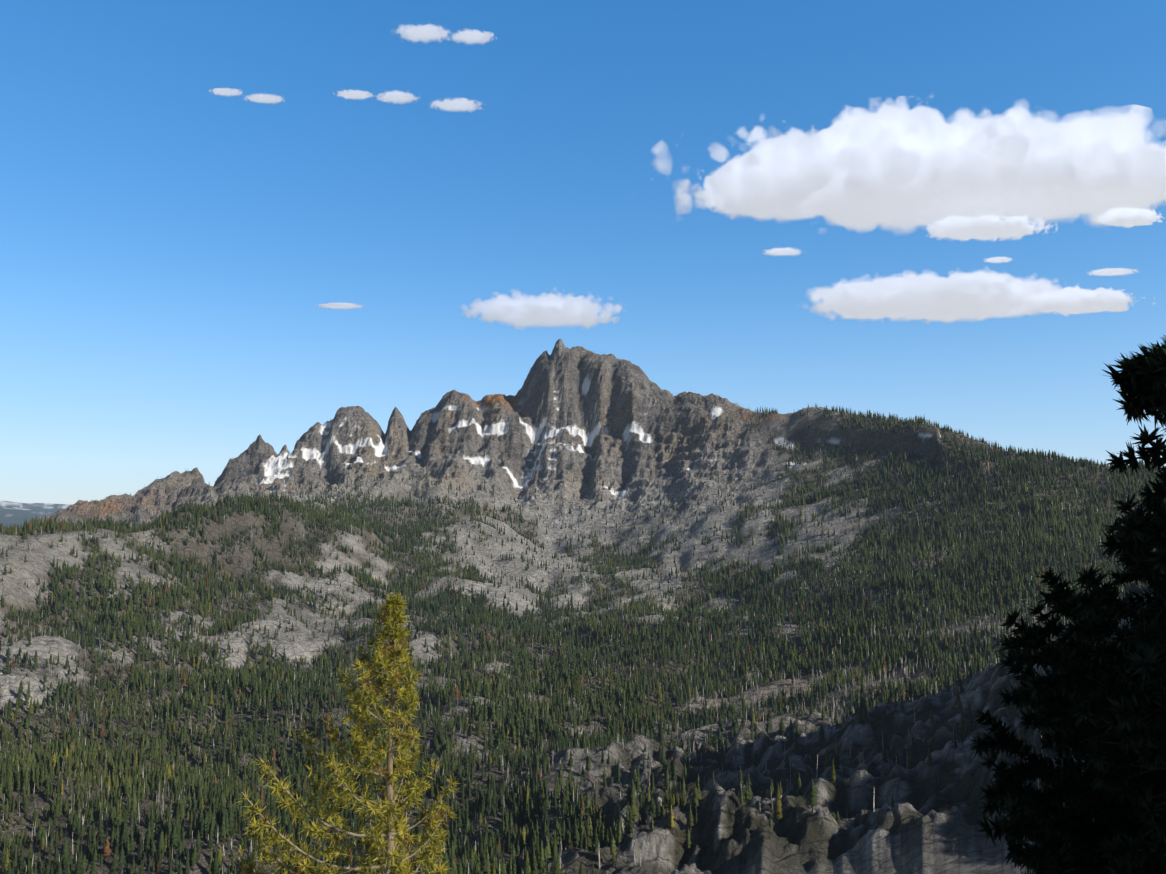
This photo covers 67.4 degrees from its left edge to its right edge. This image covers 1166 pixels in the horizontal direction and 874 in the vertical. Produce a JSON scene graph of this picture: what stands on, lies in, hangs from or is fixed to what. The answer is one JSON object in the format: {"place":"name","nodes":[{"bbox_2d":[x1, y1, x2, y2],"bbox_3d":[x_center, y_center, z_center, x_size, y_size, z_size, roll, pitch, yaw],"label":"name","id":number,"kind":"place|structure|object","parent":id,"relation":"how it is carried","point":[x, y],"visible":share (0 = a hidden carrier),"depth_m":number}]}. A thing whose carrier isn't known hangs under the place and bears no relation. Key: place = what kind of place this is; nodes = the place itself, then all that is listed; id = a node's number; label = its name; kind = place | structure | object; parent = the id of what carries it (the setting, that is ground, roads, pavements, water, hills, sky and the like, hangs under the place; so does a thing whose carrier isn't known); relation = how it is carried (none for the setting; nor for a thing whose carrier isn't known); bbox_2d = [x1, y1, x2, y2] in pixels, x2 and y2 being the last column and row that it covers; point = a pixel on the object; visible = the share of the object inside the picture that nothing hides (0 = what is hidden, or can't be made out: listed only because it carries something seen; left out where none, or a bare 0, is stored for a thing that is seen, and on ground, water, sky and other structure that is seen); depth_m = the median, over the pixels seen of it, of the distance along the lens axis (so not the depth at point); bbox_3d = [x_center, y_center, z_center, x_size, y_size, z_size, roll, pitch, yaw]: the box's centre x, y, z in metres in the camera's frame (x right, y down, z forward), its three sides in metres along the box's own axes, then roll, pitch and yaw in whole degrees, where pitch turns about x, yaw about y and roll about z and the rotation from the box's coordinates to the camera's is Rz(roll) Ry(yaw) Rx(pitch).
{"place":"outdoors","nodes":[
{"label":"outdoors","id":0,"kind":"place"},
{"bbox_2d":[0,339,1163,873],"bbox_3d":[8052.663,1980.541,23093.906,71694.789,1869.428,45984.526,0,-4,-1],"label":"mountain","id":1,"kind":"structure","parent":0,"point":[582,419],"depth_m":1849.51},
{"bbox_2d":[233,591,461,873],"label":"pine","id":2,"kind":"object","parent":1,"relation":"on","point":[389,805],"visible":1,"depth_m":14.13},
{"bbox_2d":[0,342,1165,873],"bbox_3d":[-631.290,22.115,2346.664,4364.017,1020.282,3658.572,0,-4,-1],"label":"forest trees","id":3,"kind":"object","parent":1,"relation":"on","point":[22,768],"visible":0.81,"depth_m":1481.08},
{"bbox_2d":[968,497,1165,873],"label":"branch","id":4,"kind":"object","parent":1,"relation":"on","point":[1072,837],"visible":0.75,"depth_m":4.81},
{"bbox_2d":[995,425,1165,797],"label":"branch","id":5,"kind":"object","parent":1,"relation":"on","point":[1133,709],"visible":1,"depth_m":3.85},
{"bbox_2d":[1101,334,1165,407],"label":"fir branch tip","id":6,"kind":"object","parent":5,"relation":"attached to","point":[1149,365],"visible":0.98,"depth_m":3.30},
{"bbox_2d":[1113,376,1165,428],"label":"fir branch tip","id":7,"kind":"object","parent":5,"relation":"attached to","point":[1152,403],"visible":0.79,"depth_m":3.42},
{"bbox_2d":[0,0,1165,504],"label":"sky","id":8,"kind":"structure","parent":0,"point":[224,224]}
]}

